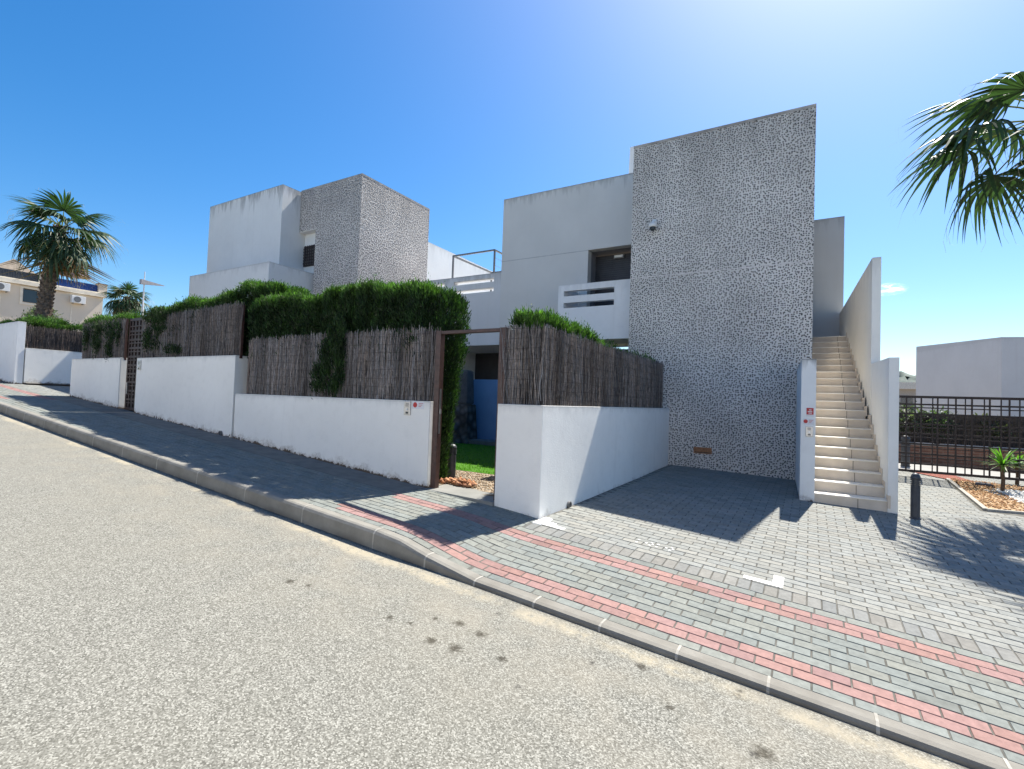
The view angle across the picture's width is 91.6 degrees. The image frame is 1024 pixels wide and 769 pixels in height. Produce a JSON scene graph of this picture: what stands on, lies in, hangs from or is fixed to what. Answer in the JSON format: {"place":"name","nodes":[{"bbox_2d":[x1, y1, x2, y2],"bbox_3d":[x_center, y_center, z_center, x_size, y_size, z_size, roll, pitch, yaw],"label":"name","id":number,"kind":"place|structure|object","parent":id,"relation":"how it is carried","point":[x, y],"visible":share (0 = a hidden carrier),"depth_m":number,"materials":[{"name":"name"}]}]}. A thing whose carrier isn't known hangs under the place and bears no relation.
{"place":"outdoors","nodes":[
{"label":"outdoors","id":0,"kind":"place"},
{"bbox_2d":[447,443,494,473],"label":"lawn","id":1,"kind":"structure","parent":0,"point":[481,458],"depth_m":9.60,"materials":[{"name":"green plant"}]},
{"bbox_2d":[451,370,476,443],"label":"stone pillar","id":2,"kind":"structure","parent":1,"relation":"on","point":[465,426],"depth_m":12.83,"materials":[{"name":"stone"}]},
{"bbox_2d":[469,438,495,445],"bbox_3d":[-0.736,1.483,12.786,1.770,0.120,0.500,1,-2,31],"label":"garden step","id":3,"kind":"object","parent":1,"relation":"on","point":[487,442],"visible":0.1,"depth_m":12.56,"materials":[{"name":"concrete"}]},
{"bbox_2d":[474,379,497,439],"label":"blue wall","id":4,"kind":"structure","parent":1,"relation":"on","point":[485,397],"depth_m":13.09,"materials":[{"name":"blue paint"}]},
{"bbox_2d":[0,413,971,768],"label":"road","id":5,"kind":"structure","parent":0,"point":[150,617],"depth_m":2.68,"materials":[{"name":"grey asphalt"}]},
{"bbox_2d":[0,381,1023,764],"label":"pavement","id":6,"kind":"structure","parent":0,"point":[618,525],"depth_m":4.50,"materials":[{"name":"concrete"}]},
{"bbox_2d":[30,383,69,384],"bbox_3d":[-12.089,0.086,16.227,0.179,0.021,5.580,1,-2,31],"label":"step ledge","id":7,"kind":"object","parent":6,"relation":"on","point":[49,383],"visible":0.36,"depth_m":14.23,"materials":[{"name":"concrete"}]},
{"bbox_2d":[47,396,424,492],"bbox_3d":[-6.008,0.789,9.008,11.256,0.852,0.550,1,-2,31],"label":"pavement strip","id":8,"kind":"object","parent":6,"relation":"on","point":[389,484],"visible":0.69,"depth_m":7.65,"materials":[{"name":"concrete"}]},
{"bbox_2d":[428,484,493,505],"bbox_3d":[-0.559,1.497,6.140,1.010,0.370,0.410,1,-2,31],"label":"threshold","id":9,"kind":"object","parent":6,"relation":"on","point":[474,495],"visible":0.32,"depth_m":6.08,"materials":[{"name":"concrete"}]},
{"bbox_2d":[430,327,507,499],"bbox_3d":[-0.538,0.425,6.098,1.050,2.210,0.080,1,-2,31],"label":"gate frame","id":10,"kind":"object","parent":9,"relation":"on","point":[437,410],"visible":0.58,"depth_m":6.30,"materials":[{"name":"brown paint"}]},
{"bbox_2d":[535,517,565,529],"bbox_3d":[0.449,1.483,5.321,0.340,0.032,0.280,1,-2,31],"label":"bay marking","id":11,"kind":"object","parent":6,"relation":"on","point":[543,520],"visible":1,"depth_m":5.28,"materials":[{"name":"white paint"}]},
{"bbox_2d":[743,575,783,587],"bbox_3d":[2.165,1.664,4.279,0.300,0.025,0.270,1,-2,31],"label":"bay marking","id":12,"kind":"object","parent":6,"relation":"on","point":[778,581],"visible":1,"depth_m":4.22,"materials":[{"name":"white paint"}]},
{"bbox_2d":[795,359,816,501],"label":"stair wall","id":13,"kind":"structure","parent":6,"relation":"on","point":[805,444],"depth_m":7.39,"materials":[{"name":"white paint"}]},
{"bbox_2d":[803,419,813,424],"bbox_3d":[4.393,0.551,7.372,0.140,0.085,0.004,1,-2,31],"label":"sticker","id":14,"kind":"object","parent":13,"relation":"attached to","point":[808,421],"visible":1,"depth_m":7.37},
{"bbox_2d":[806,426,812,436],"bbox_3d":[4.393,0.693,7.351,0.095,0.150,0.025,1,-2,31],"label":"intercom","id":15,"kind":"object","parent":13,"relation":"attached to","point":[809,431],"visible":1,"depth_m":7.34,"materials":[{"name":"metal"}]},
{"bbox_2d":[806,408,813,416],"bbox_3d":[4.412,0.409,7.367,0.095,0.130,0.005,1,-2,31],"label":"sign","id":16,"kind":"object","parent":13,"relation":"attached to","point":[810,412],"visible":1,"depth_m":7.36,"materials":[{"name":"red plastic"}]},
{"bbox_2d":[812,332,890,511],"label":"staircase","id":17,"kind":"structure","parent":6,"relation":"on","point":[840,404],"depth_m":8.36,"materials":[{"name":"tile"}]},
{"bbox_2d":[839,257,880,482],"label":"stair wall","id":18,"kind":"structure","parent":6,"relation":"on","point":[860,319],"depth_m":9.17,"materials":[{"name":"white paint"}]},
{"bbox_2d":[871,357,898,513],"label":"stair wall","id":19,"kind":"structure","parent":6,"relation":"on","point":[885,397],"depth_m":6.93,"materials":[{"name":"white paint"}]},
{"bbox_2d":[909,473,920,519],"bbox_3d":[5.344,1.482,6.591,0.130,0.620,0.130,1,-2,31],"label":"bollard lamp","id":20,"kind":"object","parent":6,"relation":"on","point":[915,484],"visible":0.98,"depth_m":6.55,"materials":[{"name":"grey metal"}]},
{"bbox_2d":[915,472,971,481],"bbox_3d":[9.243,1.962,10.629,0.854,0.044,1.082,2,-2,10],"label":"red gravel bed","id":21,"kind":"object","parent":6,"relation":"on","point":[947,476],"visible":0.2,"depth_m":10.65,"materials":[{"name":"red gravel"}]},
{"bbox_2d":[898,395,1023,480],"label":"grid fence","id":22,"kind":"object","parent":6,"relation":"on","point":[1009,431],"visible":0.68,"depth_m":10.03,"materials":[{"name":"black metal"}]},
{"bbox_2d":[946,478,1023,514],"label":"edging kerb","id":23,"kind":"structure","parent":6,"relation":"on","point":[970,497],"depth_m":7.68,"materials":[{"name":"grey concrete"}]},
{"bbox_2d":[951,478,1023,510],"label":"gravel bed","id":24,"kind":"object","parent":6,"relation":"on","point":[1003,507],"visible":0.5,"depth_m":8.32,"materials":[{"name":"brown gravel"}]},
{"bbox_2d":[890,71,1023,250],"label":"palm tree","id":25,"kind":"object","parent":24,"relation":"on","point":[991,103],"visible":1,"depth_m":8.84,"materials":[{"name":"green plant"}]},
{"bbox_2d":[974,482,993,486],"bbox_3d":[9.142,1.945,9.643,0.288,0.078,0.125,1,-2,31],"label":"garden spotlight","id":26,"kind":"object","parent":24,"relation":"on","point":[981,484],"visible":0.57,"depth_m":9.62,"materials":[{"name":"grey metal"}]},
{"bbox_2d":[986,490,1023,502],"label":"white gravel bed","id":27,"kind":"object","parent":24,"relation":"on","point":[1018,492],"visible":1,"depth_m":8.82,"materials":[{"name":"white gravel"}]},
{"bbox_2d":[978,448,1023,490],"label":"yucca","id":28,"kind":"object","parent":27,"relation":"on","point":[1000,461],"visible":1,"depth_m":9.03,"materials":[{"name":"green plant"}]},
{"bbox_2d":[1004,452,1023,484],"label":"yucca","id":29,"kind":"object","parent":27,"relation":"on","point":[1017,473],"visible":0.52,"depth_m":10.08,"materials":[{"name":"green plant"}]},
{"bbox_2d":[0,0,1023,375],"label":"sky","id":30,"kind":"structure","parent":0,"point":[153,115],"materials":[{"name":"blue"}]},
{"bbox_2d":[899,371,915,381],"bbox_3d":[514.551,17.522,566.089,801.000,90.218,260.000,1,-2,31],"label":"hill","id":31,"kind":"structure","parent":0,"point":[904,377],"depth_m":615.41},
{"bbox_2d":[898,463,1023,477],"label":"path","id":32,"kind":"structure","parent":0,"point":[952,470],"depth_m":11.73,"materials":[{"name":"grey concrete"}]},
{"bbox_2d":[899,435,910,466],"bbox_3d":[9.533,1.621,12.057,0.225,0.770,0.225,1,-2,31],"label":"bollard lamp","id":33,"kind":"object","parent":32,"relation":"on","point":[903,450],"visible":0.56,"depth_m":12.00,"materials":[{"name":"grey metal"}]},
{"bbox_3d":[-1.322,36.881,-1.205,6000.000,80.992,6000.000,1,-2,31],"label":"ground","id":34,"kind":"structure","parent":0,"visible":0},
{"bbox_2d":[0,321,25,383],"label":"garden wall","id":35,"kind":"structure","parent":34,"relation":"on","point":[12,341],"depth_m":13.88,"materials":[{"name":"white paint"}]},
{"bbox_2d":[0,313,83,331],"bbox_3d":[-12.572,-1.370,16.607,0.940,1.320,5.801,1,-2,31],"label":"cypress hedge","id":36,"kind":"object","parent":34,"relation":"on","point":[39,322],"visible":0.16,"depth_m":14.57,"materials":[{"name":"green plant"}]},
{"bbox_2d":[22,305,62,318],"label":"shrub","id":37,"kind":"object","parent":34,"relation":"on","point":[33,308],"visible":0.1,"depth_m":22.40,"materials":[{"name":"green plant"}]},
{"bbox_2d":[22,348,81,385],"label":"garden wall","id":38,"kind":"structure","parent":34,"relation":"on","point":[52,367],"depth_m":14.31,"materials":[{"name":"white paint"}]},
{"bbox_2d":[25,324,82,351],"bbox_3d":[-12.178,-1.257,16.349,0.086,0.722,5.650,1,-2,31],"label":"brushwood fence","id":39,"kind":"object","parent":38,"relation":"on","point":[38,337],"visible":0.17,"depth_m":14.46,"materials":[{"name":"wood"}]},
{"bbox_2d":[0,259,106,331],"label":"apartment building","id":40,"kind":"structure","parent":34,"relation":"on","point":[17,299],"depth_m":36.98,"materials":[{"name":"paint"}]},
{"bbox_2d":[0,282,9,291],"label":"air conditioner","id":41,"kind":"object","parent":40,"relation":"attached to","point":[5,287],"visible":1,"depth_m":34.25,"materials":[{"name":"white plastic"}]},
{"bbox_2d":[19,286,37,305],"bbox_3d":[-34.512,-6.317,35.730,0.190,1.280,1.250,1,-2,31],"label":"window","id":42,"kind":"structure","parent":40,"relation":"in","point":[30,296],"depth_m":35.59,"materials":[{"name":"grey glass"}]},
{"bbox_2d":[59,270,89,280],"bbox_3d":[-33.877,-8.526,38.568,1.848,3.124,1.848,2,-2,8],"label":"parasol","id":43,"kind":"object","parent":40,"relation":"on","point":[74,276],"visible":0.1,"depth_m":38.52,"materials":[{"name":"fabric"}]},
{"bbox_2d":[70,295,85,304],"bbox_3d":[-32.969,-6.404,37.786,0.420,0.600,0.850,1,-2,31],"label":"air conditioner","id":44,"kind":"object","parent":40,"relation":"attached to","point":[81,300],"visible":1,"depth_m":37.65,"materials":[{"name":"white plastic"}]},
{"bbox_2d":[0,189,127,318],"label":"palm tree","id":45,"kind":"object","parent":34,"relation":"on","point":[58,252],"visible":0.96,"depth_m":16.03,"materials":[{"name":"green plant"}]},
{"bbox_2d":[70,358,133,411],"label":"garden wall","id":46,"kind":"structure","parent":34,"relation":"on","point":[102,381],"depth_m":11.28,"materials":[{"name":"white paint"}]},
{"bbox_2d":[82,318,128,359],"bbox_3d":[-9.435,-1.030,11.487,2.332,0.959,0.086,1,-2,31],"label":"brushwood fence","id":47,"kind":"object","parent":46,"relation":"on","point":[120,350],"visible":0.56,"depth_m":11.18,"materials":[{"name":"wood"}]},
{"bbox_2d":[81,309,142,358],"bbox_3d":[-9.317,-1.057,11.854,2.445,1.419,1.128,1,-2,31],"label":"cypress hedge","id":48,"kind":"object","parent":46,"relation":"on","point":[106,319],"visible":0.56,"depth_m":11.43,"materials":[{"name":"green plant"}]},
{"bbox_2d":[97,281,153,315],"bbox_3d":[-22.910,-4.700,29.619,2.903,2.742,3.108,1,-2,31],"label":"palm tree","id":49,"kind":"object","parent":34,"relation":"on","point":[125,304],"visible":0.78,"depth_m":29.22,"materials":[{"name":"green plant"}]},
{"bbox_2d":[139,272,163,313],"bbox_3d":[-21.061,-3.402,28.963,0.240,6.180,1.240,1,-2,31],"label":"street lamp","id":50,"kind":"object","parent":34,"relation":"on","point":[144,282],"visible":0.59,"depth_m":28.64,"materials":[{"name":"white metal"}]},
{"bbox_2d":[134,355,247,437],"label":"garden wall","id":51,"kind":"structure","parent":34,"relation":"on","point":[198,392],"depth_m":9.22,"materials":[{"name":"white paint"}]},
{"bbox_2d":[124,317,142,410],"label":"lattice gate","id":52,"kind":"structure","parent":51,"relation":"attached to","point":[134,340],"depth_m":10.80,"materials":[{"name":"metal"}]},
{"bbox_2d":[137,360,140,369],"bbox_3d":[-7.748,-0.400,10.337,0.130,0.200,0.025,1,-2,31],"label":"intercom","id":53,"kind":"object","parent":51,"relation":"attached to","point":[139,365],"visible":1,"depth_m":10.32,"materials":[{"name":"metal"}]},
{"bbox_2d":[141,301,244,357],"bbox_3d":[-6.237,-0.991,9.570,3.703,1.023,0.086,1,-2,31],"label":"brushwood fence","id":54,"kind":"object","parent":51,"relation":"on","point":[226,337],"visible":0.92,"depth_m":9.24,"materials":[{"name":"wood"}]},
{"bbox_2d":[139,282,251,356],"bbox_3d":[-6.186,-1.103,9.962,3.366,1.611,1.152,1,-2,31],"label":"cypress hedge","id":55,"kind":"object","parent":51,"relation":"on","point":[160,312],"visible":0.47,"depth_m":9.83,"materials":[{"name":"green plant"}]},
{"bbox_2d":[236,278,311,355],"bbox_3d":[-4.357,-0.921,9.113,1.270,2.122,1.107,1,-2,31],"label":"cypress hedge","id":56,"kind":"object","parent":34,"relation":"on","point":[256,289],"visible":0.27,"depth_m":8.90,"materials":[{"name":"green plant"}]},
{"bbox_2d":[233,394,433,489],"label":"garden wall","id":57,"kind":"structure","parent":34,"relation":"on","point":[386,438],"depth_m":7.06,"materials":[{"name":"white paint"}]},
{"bbox_2d":[246,324,440,400],"bbox_3d":[-2.715,-0.302,7.425,4.180,1.080,0.087,1,-2,31],"label":"brushwood fence","id":58,"kind":"object","parent":57,"relation":"on","point":[288,367],"visible":0.9,"depth_m":7.09,"materials":[{"name":"wood"}]},
{"bbox_2d":[404,401,410,414],"bbox_3d":[-1.363,0.308,6.477,0.110,0.180,0.025,1,-2,31],"label":"intercom","id":59,"kind":"object","parent":57,"relation":"attached to","point":[407,407],"visible":1,"depth_m":6.47,"materials":[{"name":"metal"}]},
{"bbox_2d":[412,401,423,408],"bbox_3d":[-1.206,0.268,6.398,0.200,0.095,0.004,1,-2,31],"label":"sticker","id":60,"kind":"object","parent":57,"relation":"attached to","point":[417,405],"visible":1,"depth_m":6.40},
{"bbox_2d":[189,173,493,298],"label":"house","id":61,"kind":"structure","parent":34,"relation":"on","point":[317,239],"depth_m":16.77,"materials":[{"name":"paint"}]},
{"bbox_2d":[303,244,314,266],"bbox_3d":[-6.857,-4.406,16.996,0.800,0.700,0.090,1,-2,31],"label":"window","id":62,"kind":"structure","parent":61,"relation":"in","point":[309,251],"depth_m":17.03,"materials":[{"name":"metal"}]},
{"bbox_2d":[245,273,461,400],"bbox_3d":[-2.634,-0.575,7.856,4.194,2.274,1.169,1,-2,31],"label":"cypress hedge","id":63,"kind":"object","parent":34,"relation":"on","point":[376,305],"visible":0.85,"depth_m":7.33,"materials":[{"name":"green plant"}]},
{"bbox_2d":[0,401,1023,768],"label":"kerb","id":64,"kind":"structure","parent":34,"relation":"on","point":[382,539],"depth_m":3.80,"materials":[{"name":"concrete"}]},
{"bbox_2d":[494,404,668,518],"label":"garden wall","id":65,"kind":"structure","parent":34,"relation":"on","point":[550,459],"depth_m":6.09,"materials":[{"name":"white paint"}]},
{"bbox_2d":[499,320,547,404],"bbox_3d":[0.129,-0.250,5.708,0.624,0.958,0.085,1,-2,31],"label":"brushwood fence","id":66,"kind":"object","parent":65,"relation":"on","point":[521,365],"visible":0.99,"depth_m":5.70,"materials":[{"name":"wood"}]},
{"bbox_2d":[567,501,571,507],"bbox_3d":[0.657,1.472,6.105,0.131,0.090,0.090,1,-2,31],"label":"drain pipe","id":67,"kind":"object","parent":65,"relation":"attached to","point":[569,504],"visible":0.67,"depth_m":6.05,"materials":[{"name":"grey metal"}]},
{"bbox_2d":[507,303,656,406],"bbox_3d":[1.445,-0.012,8.042,0.717,1.852,5.431,1,-2,31],"label":"cypress hedge","id":68,"kind":"object","parent":65,"relation":"on","point":[530,318],"visible":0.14,"depth_m":6.16,"materials":[{"name":"green plant"}]},
{"bbox_2d":[538,324,663,407],"bbox_3d":[1.684,-0.102,7.809,0.087,1.009,5.340,1,-2,31],"label":"brushwood fence","id":69,"kind":"object","parent":65,"relation":"on","point":[576,371],"visible":0.98,"depth_m":6.82,"materials":[{"name":"wood"}]},
{"bbox_2d":[426,104,844,479],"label":"house","id":70,"kind":"structure","parent":34,"relation":"on","point":[718,291],"depth_m":10.29,"materials":[{"name":"stone"}]},
{"bbox_2d":[452,249,501,290],"bbox_3d":[0.847,-2.992,14.968,5.022,1.815,2.194,1,-2,31],"label":"terrace railing","id":71,"kind":"object","parent":70,"relation":"on","point":[491,250],"visible":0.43,"depth_m":15.21,"materials":[{"name":"grey metal"}]},
{"bbox_2d":[614,254,624,258],"bbox_3d":[2.787,-3.341,12.971,0.280,0.100,0.075,1,-2,31],"label":"bulkhead lamp","id":72,"kind":"object","parent":70,"relation":"attached to","point":[619,256],"visible":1,"depth_m":12.95,"materials":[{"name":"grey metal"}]},
{"bbox_2d":[649,219,656,230],"bbox_3d":[3.025,-3.420,10.661,0.170,0.285,0.229,1,-2,31],"label":"security camera","id":73,"kind":"object","parent":70,"relation":"attached to","point":[652,225],"visible":1,"depth_m":10.58,"materials":[{"name":"white plastic"}]},
{"bbox_2d":[693,447,711,453],"bbox_3d":[3.846,1.333,10.041,0.347,0.126,0.022,1,-2,31],"label":"air vent","id":74,"kind":"object","parent":70,"relation":"attached to","point":[702,450],"visible":1,"depth_m":10.03,"materials":[{"name":"brown metal"}]},
{"bbox_2d":[899,382,915,442],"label":"house","id":75,"kind":"structure","parent":34,"relation":"on","point":[907,388],"depth_m":47.28,"materials":[{"name":"white paint"}]},
{"bbox_2d":[901,398,912,409],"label":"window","id":76,"kind":"structure","parent":75,"relation":"in","point":[903,400],"depth_m":47.35,"materials":[{"name":"glass"}]},
{"bbox_2d":[899,401,933,441],"bbox_3d":[10.955,1.079,14.083,1.568,1.271,1.376,2,-2,5],"label":"shrub","id":77,"kind":"object","parent":34,"relation":"on","point":[904,411],"visible":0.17,"depth_m":13.71,"materials":[{"name":"green plant"}]},
{"bbox_2d":[917,406,958,443],"bbox_3d":[11.671,1.140,13.647,1.205,1.168,1.097,1,-2,31],"label":"shrub","id":78,"kind":"object","parent":34,"relation":"on","point":[943,420],"visible":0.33,"depth_m":13.45,"materials":[{"name":"green plant"}]},
{"bbox_2d":[898,442,1023,473],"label":"brick wall","id":79,"kind":"structure","parent":34,"relation":"on","point":[950,462],"depth_m":12.84,"materials":[{"name":"brown brick"}]},
{"bbox_2d":[899,411,1023,448],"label":"brushwood fence","id":80,"kind":"object","parent":34,"relation":"on","point":[968,432],"visible":0.27,"depth_m":13.15,"materials":[{"name":"wood"}]},
{"bbox_2d":[915,337,1023,448],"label":"building","id":81,"kind":"structure","parent":34,"relation":"on","point":[991,367],"depth_m":20.69,"materials":[{"name":"white paint"}]},
{"bbox_2d":[973,413,1016,440],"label":"shrub","id":82,"kind":"object","parent":34,"relation":"on","point":[996,432],"visible":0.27,"depth_m":12.83,"materials":[{"name":"green plant"}]},
{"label":"garden soil","id":83,"kind":"structure","parent":0,"visible":0},
{"bbox_2d":[415,284,471,478],"bbox_3d":[-0.995,0.031,6.950,0.795,2.817,0.913,1,-2,31],"label":"cypress shrub","id":84,"kind":"object","parent":83,"relation":"on","point":[451,379],"visible":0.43,"depth_m":6.82,"materials":[{"name":"green plant"}]},
{"bbox_2d":[439,470,493,492],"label":"garden gravel","id":85,"kind":"structure","parent":83,"relation":"on","point":[485,480],"depth_m":7.04,"materials":[{"name":"beige gravel"}]},
{"bbox_2d":[447,444,456,477],"bbox_3d":[-0.866,1.113,7.144,0.155,0.520,0.155,1,-2,31],"label":"bollard lamp","id":86,"kind":"object","parent":85,"relation":"on","point":[452,460],"visible":0.63,"depth_m":7.09,"materials":[{"name":"grey metal"}]},
{"bbox_2d":[439,477,476,486],"bbox_3d":[-0.726,1.276,6.627,0.685,0.124,0.317,1,-2,31],"label":"stone heap","id":87,"kind":"object","parent":85,"relation":"on","point":[460,481],"visible":1,"depth_m":6.54,"materials":[{"name":"orange stone"}]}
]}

